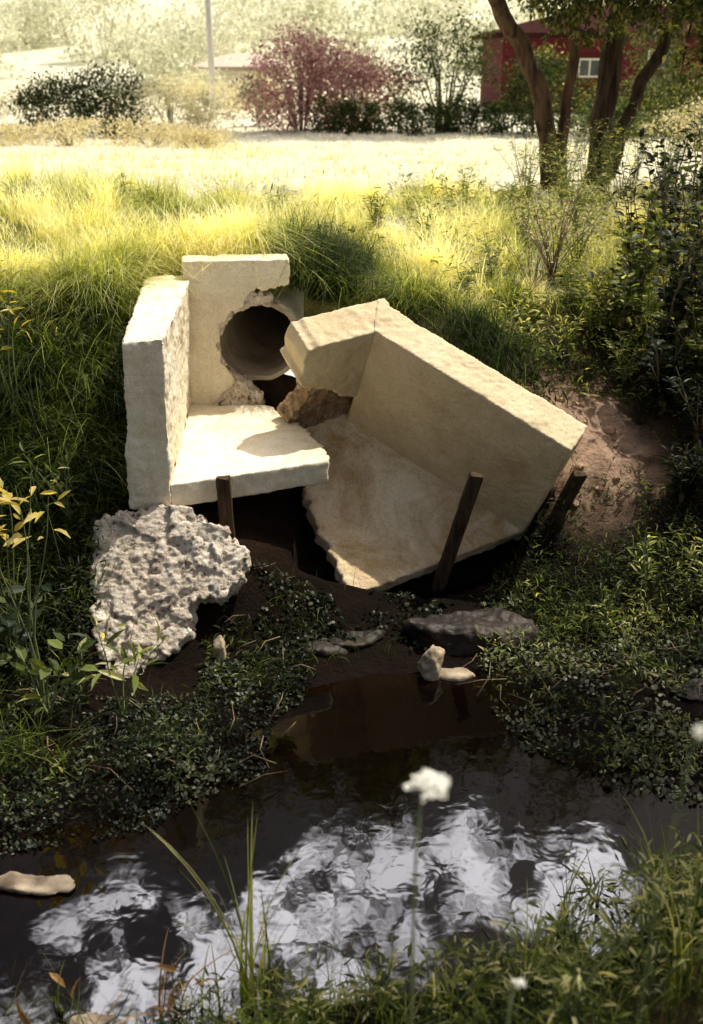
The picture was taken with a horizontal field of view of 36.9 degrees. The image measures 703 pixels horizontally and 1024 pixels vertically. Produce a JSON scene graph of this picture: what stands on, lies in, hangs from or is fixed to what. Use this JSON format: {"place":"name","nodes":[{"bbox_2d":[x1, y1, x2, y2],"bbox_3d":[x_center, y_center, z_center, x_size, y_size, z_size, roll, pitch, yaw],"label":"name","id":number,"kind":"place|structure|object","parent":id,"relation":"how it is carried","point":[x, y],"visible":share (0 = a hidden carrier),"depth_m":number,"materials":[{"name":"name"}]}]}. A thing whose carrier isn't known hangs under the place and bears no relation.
{"place":"outdoors","nodes":[
{"label":"outdoors","id":0,"kind":"place"},
{"bbox_2d":[0,578,702,1023],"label":"water","id":1,"kind":"structure","parent":0,"point":[506,822],"depth_m":4.45,"materials":[{"name":"black liquid"}]},
{"bbox_2d":[0,871,74,895],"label":"pale stone","id":2,"kind":"object","parent":1,"relation":"on","point":[18,882],"visible":1,"depth_m":4.27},
{"bbox_2d":[0,588,309,854],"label":"creek cress","id":3,"kind":"object","parent":1,"relation":"on","point":[136,759],"visible":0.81,"depth_m":5.08,"materials":[{"name":"green plant"}]},
{"bbox_2d":[145,804,320,1012],"bbox_3d":[-0.414,1.459,3.569,0.632,0.788,0.627,0,23,0],"label":"grass tuft","id":4,"kind":"object","parent":1,"relation":"on","point":[244,937],"visible":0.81,"depth_m":3.65,"materials":[{"name":"plant"}]},
{"bbox_2d":[417,645,444,680],"bbox_3d":[0.433,0.857,5.731,0.150,0.301,0.133,0,23,0],"label":"pale stone","id":5,"kind":"object","parent":1,"relation":"in","point":[430,662],"visible":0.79,"depth_m":5.67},
{"bbox_2d":[0,0,702,1023],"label":"ground","id":6,"kind":"structure","parent":0,"point":[276,530],"depth_m":6.42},
{"bbox_2d":[0,3,35,78],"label":"hazy tree","id":7,"kind":"object","parent":6,"relation":"on","point":[5,68],"visible":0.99,"depth_m":63.82,"materials":[{"name":"green plant"}]},
{"bbox_2d":[0,567,51,679],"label":"broad leafed weed","id":8,"kind":"object","parent":6,"relation":"on","point":[10,621],"visible":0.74,"depth_m":5.37,"materials":[{"name":"green plant"}]},
{"bbox_2d":[0,0,59,49],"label":"hazy tree","id":9,"kind":"object","parent":6,"relation":"on","point":[22,19],"visible":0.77,"depth_m":78.97,"materials":[{"name":"green plant"}]},
{"bbox_2d":[0,475,70,698],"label":"yellow leafed plant","id":10,"kind":"object","parent":6,"relation":"on","point":[29,518],"visible":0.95,"depth_m":5.09,"materials":[{"name":"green plant"}]},
{"bbox_2d":[0,0,82,44],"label":"hazy tree","id":11,"kind":"object","parent":6,"relation":"on","point":[45,6],"visible":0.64,"depth_m":81.10,"materials":[{"name":"green plant"}]},
{"bbox_2d":[0,624,98,719],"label":"broad leafed weed","id":12,"kind":"object","parent":6,"relation":"on","point":[40,669],"visible":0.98,"depth_m":5.19,"materials":[{"name":"green plant"}]},
{"bbox_2d":[8,439,90,526],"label":"broad leafed weed","id":13,"kind":"object","parent":6,"relation":"on","point":[73,480],"visible":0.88,"depth_m":5.90,"materials":[{"name":"green plant"}]},
{"bbox_2d":[4,66,105,138],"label":"dark shrub","id":14,"kind":"object","parent":6,"relation":"on","point":[31,99],"visible":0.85,"depth_m":25.94,"materials":[{"name":"green plant"}]},
{"bbox_2d":[0,260,135,721],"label":"slope undergrowth","id":15,"kind":"object","parent":6,"relation":"on","point":[98,605],"visible":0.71,"depth_m":6.05,"materials":[{"name":"green plant"}]},
{"bbox_2d":[3,114,150,147],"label":"golden shrub","id":16,"kind":"object","parent":6,"relation":"on","point":[43,129],"visible":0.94,"depth_m":22.52,"materials":[{"name":"yellow plant"}]},
{"bbox_2d":[47,0,151,61],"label":"hazy tree","id":17,"kind":"object","parent":6,"relation":"on","point":[96,6],"visible":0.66,"depth_m":71.78,"materials":[{"name":"green plant"}]},
{"bbox_2d":[0,291,203,777],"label":"slope grass","id":18,"kind":"structure","parent":6,"relation":"on","point":[31,741],"depth_m":5.93,"materials":[{"name":"plant"}]},
{"bbox_2d":[54,56,164,139],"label":"dark shrub","id":19,"kind":"object","parent":6,"relation":"on","point":[111,110],"visible":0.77,"depth_m":26.33,"materials":[{"name":"green plant"}]},
{"bbox_2d":[71,614,168,718],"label":"broad leafed weed","id":20,"kind":"object","parent":6,"relation":"on","point":[135,682],"visible":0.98,"depth_m":5.18,"materials":[{"name":"green plant"}]},
{"bbox_2d":[58,0,183,54],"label":"hazy tree","id":21,"kind":"object","parent":6,"relation":"on","point":[128,18],"visible":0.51,"depth_m":75.39,"materials":[{"name":"green plant"}]},
{"bbox_2d":[85,21,214,88],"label":"hazy tree","id":22,"kind":"object","parent":6,"relation":"on","point":[117,46],"visible":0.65,"depth_m":57.66,"materials":[{"name":"green plant"}]},
{"bbox_2d":[95,113,219,146],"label":"golden shrub","id":23,"kind":"object","parent":6,"relation":"on","point":[161,127],"visible":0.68,"depth_m":22.87,"materials":[{"name":"yellow plant"}]},
{"bbox_2d":[0,563,315,789],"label":"fallen twigs","id":24,"kind":"object","parent":6,"relation":"on","point":[266,760],"visible":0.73,"depth_m":5.20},
{"bbox_2d":[0,603,319,823],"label":"creek creepers","id":25,"kind":"object","parent":6,"relation":"on","point":[89,777],"visible":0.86,"depth_m":5.09,"materials":[{"name":"green plant"}]},
{"bbox_2d":[107,83,222,133],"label":"golden shrub","id":26,"kind":"object","parent":6,"relation":"on","point":[170,99],"visible":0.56,"depth_m":28.73,"materials":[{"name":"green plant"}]},
{"bbox_2d":[89,503,251,677],"bbox_3d":[-1.039,0.420,5.922,0.932,0.868,0.758,-12,26,-25],"label":"broken concrete slab","id":27,"kind":"object","parent":6,"relation":"on","point":[188,561],"depth_m":5.79,"materials":[{"name":"concrete"}]},
{"bbox_2d":[120,17,245,92],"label":"hazy tree","id":28,"kind":"object","parent":6,"relation":"on","point":[196,37],"visible":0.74,"depth_m":55.56,"materials":[{"name":"green plant"}]},
{"bbox_2d":[95,10,275,79],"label":"hazy tree","id":29,"kind":"object","parent":6,"relation":"on","point":[149,26],"visible":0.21,"depth_m":60.42,"materials":[{"name":"green plant"}]},
{"bbox_2d":[151,122,239,148],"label":"golden shrub","id":30,"kind":"object","parent":6,"relation":"on","point":[199,132],"visible":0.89,"depth_m":22.42,"materials":[{"name":"yellow plant"}]},
{"bbox_2d":[164,98,248,137],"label":"golden shrub","id":31,"kind":"object","parent":6,"relation":"on","point":[196,120],"visible":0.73,"depth_m":27.53,"materials":[{"name":"yellow plant"}]},
{"bbox_2d":[170,67,244,107],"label":"hazy tree","id":32,"kind":"object","parent":6,"relation":"on","point":[217,75],"visible":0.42,"depth_m":46.09,"materials":[{"name":"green plant"}]},
{"bbox_2d":[205,0,216,119],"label":"utility pole","id":33,"kind":"object","parent":6,"relation":"on","point":[210,47],"visible":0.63,"depth_m":36.58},
{"bbox_2d":[216,475,234,539],"bbox_3d":[-0.720,0.080,6.086,0.093,0.620,0.060,0,23,0],"label":"wooden stake","id":34,"kind":"object","parent":6,"relation":"on","point":[224,499],"visible":0.56,"depth_m":6.00,"materials":[{"name":"brown wood"}]},
{"bbox_2d":[122,254,329,509],"bbox_3d":[-0.771,-0.878,6.575,1.180,1.155,1.719,-3,24,-6],"label":"drain outlet fragment","id":35,"kind":"object","parent":6,"relation":"on","point":[245,437],"visible":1,"depth_m":6.45,"materials":[{"name":"concrete"}]},
{"bbox_2d":[174,0,281,62],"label":"hazy tree","id":36,"kind":"object","parent":6,"relation":"on","point":[226,11],"visible":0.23,"depth_m":67.35,"materials":[{"name":"green plant"}]},
{"bbox_2d":[191,53,289,100],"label":"cream house","id":37,"kind":"structure","parent":6,"relation":"on","point":[234,63],"depth_m":50.84,"materials":[{"name":"tile"}]},
{"bbox_2d":[0,174,506,304],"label":"crest weeds","id":38,"kind":"object","parent":6,"relation":"on","point":[377,227],"visible":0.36,"depth_m":9.13,"materials":[{"name":"green plant"}]},
{"bbox_2d":[220,286,303,379],"bbox_3d":[-0.563,-1.723,8.441,0.571,0.649,2.651,1,23,3],"label":"drain pipe","id":39,"kind":"object","parent":6,"relation":"on","point":[252,341],"visible":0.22,"depth_m":7.74,"materials":[{"name":"concrete"}]},
{"bbox_2d":[181,0,348,76],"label":"hazy tree","id":40,"kind":"object","parent":6,"relation":"on","point":[267,7],"visible":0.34,"depth_m":60.97,"materials":[{"name":"green plant"}]},
{"bbox_2d":[252,374,296,405],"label":"packed earth","id":41,"kind":"structure","parent":6,"relation":"on","point":[273,390],"depth_m":7.54,"materials":[{"name":"soil"}]},
{"bbox_2d":[221,887,341,1013],"bbox_3d":[-0.233,1.559,3.569,0.364,0.535,0.267,18,29,36],"label":"grass tuft","id":42,"kind":"object","parent":6,"relation":"on","point":[264,966],"visible":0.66,"depth_m":3.64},
{"bbox_2d":[0,188,587,580],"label":"overhanging grass","id":43,"kind":"structure","parent":6,"relation":"on","point":[322,262],"depth_m":6.93,"materials":[{"name":"plant"}]},
{"bbox_2d":[242,945,347,1023],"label":"creekside weed","id":44,"kind":"object","parent":6,"relation":"on","point":[315,1004],"visible":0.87,"depth_m":3.47,"materials":[{"name":"green plant"}]},
{"bbox_2d":[226,14,372,134],"bbox_3d":[-1.494,-12.636,30.645,4.465,3.302,3.582,0,23,0],"label":"pink shrub","id":45,"kind":"object","parent":6,"relation":"on","point":[289,95],"visible":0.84,"depth_m":30.19,"materials":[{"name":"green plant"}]},
{"bbox_2d":[305,95,355,133],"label":"hedge shrub","id":46,"kind":"object","parent":6,"relation":"on","point":[320,126],"visible":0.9,"depth_m":29.52,"materials":[{"name":"green plant"}]},
{"bbox_2d":[257,0,412,102],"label":"hazy tree","id":47,"kind":"object","parent":6,"relation":"on","point":[320,5],"visible":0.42,"depth_m":49.03,"materials":[{"name":"green plant"}]},
{"bbox_2d":[0,173,702,385],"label":"bank grass","id":48,"kind":"structure","parent":6,"relation":"on","point":[356,216],"depth_m":8.50,"materials":[{"name":"plant"}]},
{"bbox_2d":[0,126,702,270],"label":"field grass","id":49,"kind":"structure","parent":6,"relation":"on","point":[427,137],"depth_m":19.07,"materials":[{"name":"plant"}]},
{"bbox_2d":[0,822,702,1023],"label":"bank grass","id":50,"kind":"structure","parent":6,"relation":"on","point":[366,1000],"depth_m":3.36,"materials":[{"name":"plant"}]},
{"bbox_2d":[0,273,702,781],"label":"sparse grass","id":51,"kind":"structure","parent":6,"relation":"on","point":[360,587],"depth_m":6.05,"materials":[{"name":"plant"}]},
{"bbox_2d":[279,35,425,131],"bbox_3d":[0.127,-12.459,30.996,4.537,2.823,3.457,0,23,0],"label":"pink shrub","id":52,"kind":"object","parent":6,"relation":"on","point":[373,71],"visible":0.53,"depth_m":30.59,"materials":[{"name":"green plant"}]},
{"bbox_2d":[330,93,376,134],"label":"hedge shrub","id":53,"kind":"object","parent":6,"relation":"on","point":[348,105],"visible":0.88,"depth_m":29.42,"materials":[{"name":"green plant"}]},
{"bbox_2d":[328,629,385,649],"bbox_3d":[0.036,0.733,5.974,0.356,0.104,0.176,-6,24,-13],"label":"muddy rock","id":54,"kind":"object","parent":6,"relation":"on","point":[370,639],"visible":0.88,"depth_m":5.95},
{"bbox_2d":[268,0,478,102],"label":"hazy tree","id":55,"kind":"object","parent":6,"relation":"on","point":[383,16],"visible":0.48,"depth_m":49.80,"materials":[{"name":"green plant"}]},
{"bbox_2d":[347,96,402,134],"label":"hedge shrub","id":56,"kind":"object","parent":6,"relation":"on","point":[374,111],"visible":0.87,"depth_m":29.41,"materials":[{"name":"green plant"}]},
{"bbox_2d":[251,561,502,669],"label":"muddy bank plants","id":57,"kind":"object","parent":6,"relation":"on","point":[327,615],"visible":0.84,"depth_m":6.07,"materials":[{"name":"green plant"}]},
{"bbox_2d":[320,929,437,1021],"bbox_3d":[0.099,1.559,3.543,0.301,0.276,0.349,-13,26,-27],"label":"creekside weed","id":58,"kind":"object","parent":6,"relation":"on","point":[382,974],"visible":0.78,"depth_m":3.53,"materials":[{"name":"green plant"}]},
{"bbox_2d":[371,92,420,133],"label":"hedge shrub","id":59,"kind":"object","parent":6,"relation":"on","point":[401,104],"visible":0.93,"depth_m":29.32,"materials":[{"name":"green plant"}]},
{"bbox_2d":[395,97,439,135],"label":"hedge shrub","id":60,"kind":"object","parent":6,"relation":"on","point":[417,128],"visible":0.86,"depth_m":29.33,"materials":[{"name":"green plant"}]},
{"bbox_2d":[135,852,702,1023],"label":"bank plants","id":61,"kind":"object","parent":6,"relation":"on","point":[498,1014],"visible":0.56,"depth_m":3.36,"materials":[{"name":"green plant"}]},
{"bbox_2d":[402,768,450,1023],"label":"white flower plant","id":62,"kind":"object","parent":6,"relation":"on","point":[430,784],"visible":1,"depth_m":1.79,"materials":[{"name":"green plant"}]},
{"bbox_2d":[277,298,587,591],"bbox_3d":[0.461,-0.472,6.737,1.915,1.682,1.472,0,23,0],"label":"tilted drain fragment","id":63,"kind":"object","parent":6,"relation":"on","point":[408,423],"visible":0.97,"depth_m":6.64,"materials":[{"name":"concrete"}]},
{"bbox_2d":[366,0,517,127],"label":"leafy garden tree","id":64,"kind":"object","parent":6,"relation":"on","point":[437,95],"visible":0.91,"depth_m":30.13,"materials":[{"name":"green plant"}]},
{"bbox_2d":[395,936,510,1021],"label":"creekside weed","id":65,"kind":"object","parent":6,"relation":"on","point":[476,983],"visible":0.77,"depth_m":3.46,"materials":[{"name":"green plant"}]},
{"bbox_2d":[431,471,483,590],"bbox_3d":[0.626,0.217,6.470,0.376,1.072,0.094,20,31,39],"label":"wooden stake","id":66,"kind":"object","parent":6,"relation":"on","point":[459,524],"visible":0.8,"depth_m":6.38,"materials":[{"name":"brown wood"}]},
{"bbox_2d":[438,89,487,134],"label":"hedge shrub","id":67,"kind":"object","parent":6,"relation":"on","point":[462,105],"visible":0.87,"depth_m":29.18,"materials":[{"name":"green plant"}]},
{"bbox_2d":[400,607,540,656],"bbox_3d":[0.679,0.688,6.071,0.809,0.249,0.442,0,23,0],"label":"dark rock","id":68,"kind":"object","parent":6,"relation":"on","point":[456,633],"visible":0.85,"depth_m":5.92,"materials":[{"name":"stone"}]},
{"bbox_2d":[436,921,528,1006],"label":"creekside weed","id":69,"kind":"object","parent":6,"relation":"on","point":[474,968],"visible":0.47,"depth_m":3.54,"materials":[{"name":"green plant"}]},
{"bbox_2d":[486,922,560,1015],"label":"creekside weed","id":70,"kind":"object","parent":6,"relation":"on","point":[524,972],"visible":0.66,"depth_m":3.39,"materials":[{"name":"green plant"}]},
{"bbox_2d":[488,900,584,983],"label":"creekside weed","id":71,"kind":"object","parent":6,"relation":"on","point":[546,926],"visible":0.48,"depth_m":3.67,"materials":[{"name":"green plant"}]},
{"bbox_2d":[482,38,592,138],"bbox_3d":[4.964,-11.129,27.858,3.028,2.599,2.220,-8,25,-18],"label":"round shrub","id":72,"kind":"object","parent":6,"relation":"on","point":[519,78],"visible":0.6,"depth_m":27.77,"materials":[{"name":"green plant"}]},
{"bbox_2d":[397,161,702,420],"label":"bank weeds","id":73,"kind":"object","parent":6,"relation":"on","point":[591,198],"visible":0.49,"depth_m":8.56,"materials":[{"name":"green plant"}]},
{"bbox_2d":[488,912,636,1023],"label":"creekside weed","id":74,"kind":"object","parent":6,"relation":"on","point":[568,991],"visible":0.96,"depth_m":2.96,"materials":[{"name":"green plant"}]},
{"bbox_2d":[507,179,618,288],"bbox_3d":[1.661,-2.158,8.316,0.856,0.877,0.872,2,23,5],"label":"twiggy shrub","id":75,"kind":"object","parent":6,"relation":"on","point":[551,270],"visible":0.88,"depth_m":8.41,"materials":[{"name":"green plant"}]},
{"bbox_2d":[528,880,610,964],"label":"creekside weed","id":76,"kind":"object","parent":6,"relation":"on","point":[552,918],"visible":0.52,"depth_m":3.79,"materials":[{"name":"green plant"}]},
{"bbox_2d":[555,469,587,512],"bbox_3d":[1.369,-0.058,6.750,0.101,0.519,0.309,-13,26,-27],"label":"wooden stake","id":77,"kind":"object","parent":6,"relation":"on","point":[573,486],"visible":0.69,"depth_m":6.64,"materials":[{"name":"brown wood"}]},
{"bbox_2d":[458,523,702,730],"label":"scattered twigs","id":78,"kind":"object","parent":6,"relation":"on","point":[699,685],"visible":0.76,"depth_m":5.66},
{"bbox_2d":[488,0,682,190],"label":"gum tree","id":79,"kind":"object","parent":6,"relation":"on","point":[515,35],"visible":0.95,"depth_m":12.65,"materials":[{"name":"brown plant"}]},
{"bbox_2d":[470,519,702,776],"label":"creek weeds","id":80,"kind":"object","parent":6,"relation":"on","point":[622,673],"visible":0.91,"depth_m":5.72,"materials":[{"name":"green plant"}]},
{"bbox_2d":[472,571,702,803],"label":"watercress","id":81,"kind":"object","parent":6,"relation":"on","point":[617,727],"visible":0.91,"depth_m":5.44,"materials":[{"name":"green plant"}]},
{"bbox_2d":[472,6,702,112],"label":"red house","id":82,"kind":"structure","parent":6,"relation":"on","point":[536,33],"depth_m":41.41,"materials":[{"name":"brick"}]},
{"bbox_2d":[560,848,629,916],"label":"creekside weed","id":83,"kind":"object","parent":6,"relation":"on","point":[586,889],"visible":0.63,"depth_m":4.19,"materials":[{"name":"green plant"}]},
{"bbox_2d":[504,318,702,639],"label":"dirt edge weeds","id":84,"kind":"object","parent":6,"relation":"on","point":[582,616],"visible":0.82,"depth_m":6.53,"materials":[{"name":"green plant"}]},
{"bbox_2d":[570,256,651,349],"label":"leafy shrub","id":85,"kind":"object","parent":6,"relation":"on","point":[623,297],"visible":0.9,"depth_m":7.73,"materials":[{"name":"green plant"}]},
{"bbox_2d":[570,96,659,142],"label":"garden shrub","id":86,"kind":"object","parent":6,"relation":"on","point":[621,106],"visible":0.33,"depth_m":25.24,"materials":[{"name":"green plant"}]},
{"bbox_2d":[600,329,651,382],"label":"weed plant","id":87,"kind":"object","parent":6,"relation":"on","point":[631,368],"visible":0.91,"depth_m":7.49,"materials":[{"name":"green plant"}]},
{"bbox_2d":[577,862,688,956],"bbox_3d":[0.949,1.388,3.603,0.373,0.358,0.254,0,23,0],"label":"creekside weed","id":88,"kind":"object","parent":6,"relation":"on","point":[630,930],"visible":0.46,"depth_m":3.59,"materials":[{"name":"green plant"}]},
{"bbox_2d":[582,0,702,185],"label":"gum tree","id":89,"kind":"object","parent":6,"relation":"on","point":[609,75],"visible":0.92,"depth_m":13.12,"materials":[{"name":"brown plant"}]},
{"bbox_2d":[588,837,702,1012],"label":"creekside weed","id":90,"kind":"object","parent":6,"relation":"on","point":[655,947],"visible":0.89,"depth_m":3.15,"materials":[{"name":"green plant"}]},
{"bbox_2d":[612,211,678,310],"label":"leafy shrub","id":91,"kind":"object","parent":6,"relation":"on","point":[628,252],"visible":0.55,"depth_m":7.93,"materials":[{"name":"green plant"}]},
{"bbox_2d":[590,155,701,274],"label":"leafy shrub","id":92,"kind":"object","parent":6,"relation":"on","point":[643,197],"visible":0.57,"depth_m":8.29,"materials":[{"name":"green plant"}]},
{"bbox_2d":[601,834,702,948],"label":"creekside weed","id":93,"kind":"object","parent":6,"relation":"on","point":[686,891],"visible":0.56,"depth_m":3.45,"materials":[{"name":"green plant"}]},
{"bbox_2d":[621,15,695,102],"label":"garden shrub","id":94,"kind":"object","parent":6,"relation":"on","point":[668,55],"visible":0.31,"depth_m":36.49,"materials":[{"name":"green plant"}]},
{"bbox_2d":[616,83,702,138],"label":"garden shrub","id":95,"kind":"object","parent":6,"relation":"on","point":[647,98],"visible":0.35,"depth_m":27.83,"materials":[{"name":"green plant"}]},
{"bbox_2d":[619,819,702,1001],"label":"grass tuft","id":96,"kind":"object","parent":6,"relation":"on","point":[677,962],"visible":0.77,"depth_m":3.20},
{"bbox_2d":[619,875,702,995],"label":"creekside weed","id":97,"kind":"object","parent":6,"relation":"on","point":[676,932],"visible":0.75,"depth_m":3.23,"materials":[{"name":"green plant"}]},
{"bbox_2d":[633,109,702,275],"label":"leafy shrub","id":98,"kind":"object","parent":6,"relation":"on","point":[673,173],"visible":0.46,"depth_m":8.65,"materials":[{"name":"green plant"}]},
{"bbox_2d":[634,324,702,414],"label":"leafy shrub","id":99,"kind":"object","parent":6,"relation":"on","point":[659,385],"visible":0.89,"depth_m":7.17,"materials":[{"name":"green plant"}]},
{"bbox_2d":[637,724,702,1023],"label":"white flower plant","id":100,"kind":"object","parent":6,"relation":"on","point":[699,737],"visible":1,"depth_m":1.36,"materials":[{"name":"green plant"}]},
{"bbox_2d":[638,165,702,353],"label":"leafy shrub","id":101,"kind":"object","parent":6,"relation":"on","point":[699,207],"visible":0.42,"depth_m":7.63,"materials":[{"name":"green plant"}]},
{"bbox_2d":[646,214,702,351],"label":"leafy shrub","id":102,"kind":"object","parent":6,"relation":"on","point":[670,296],"visible":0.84,"depth_m":7.34,"materials":[{"name":"green plant"}]},
{"bbox_2d":[653,349,702,452],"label":"leafy shrub","id":103,"kind":"object","parent":6,"relation":"on","point":[695,419],"visible":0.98,"depth_m":6.93,"materials":[{"name":"green plant"}]},
{"bbox_2d":[654,298,702,406],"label":"leafy shrub","id":104,"kind":"object","parent":6,"relation":"on","point":[698,365],"visible":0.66,"depth_m":7.12,"materials":[{"name":"green plant"}]},
{"bbox_2d":[656,440,702,502],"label":"leafy shrub","id":105,"kind":"object","parent":6,"relation":"on","point":[689,482],"visible":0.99,"depth_m":6.63,"materials":[{"name":"green plant"}]},
{"bbox_2d":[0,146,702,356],"bbox_3d":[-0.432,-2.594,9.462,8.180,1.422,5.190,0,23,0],"label":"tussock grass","id":106,"kind":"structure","parent":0,"point":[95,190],"depth_m":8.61,"materials":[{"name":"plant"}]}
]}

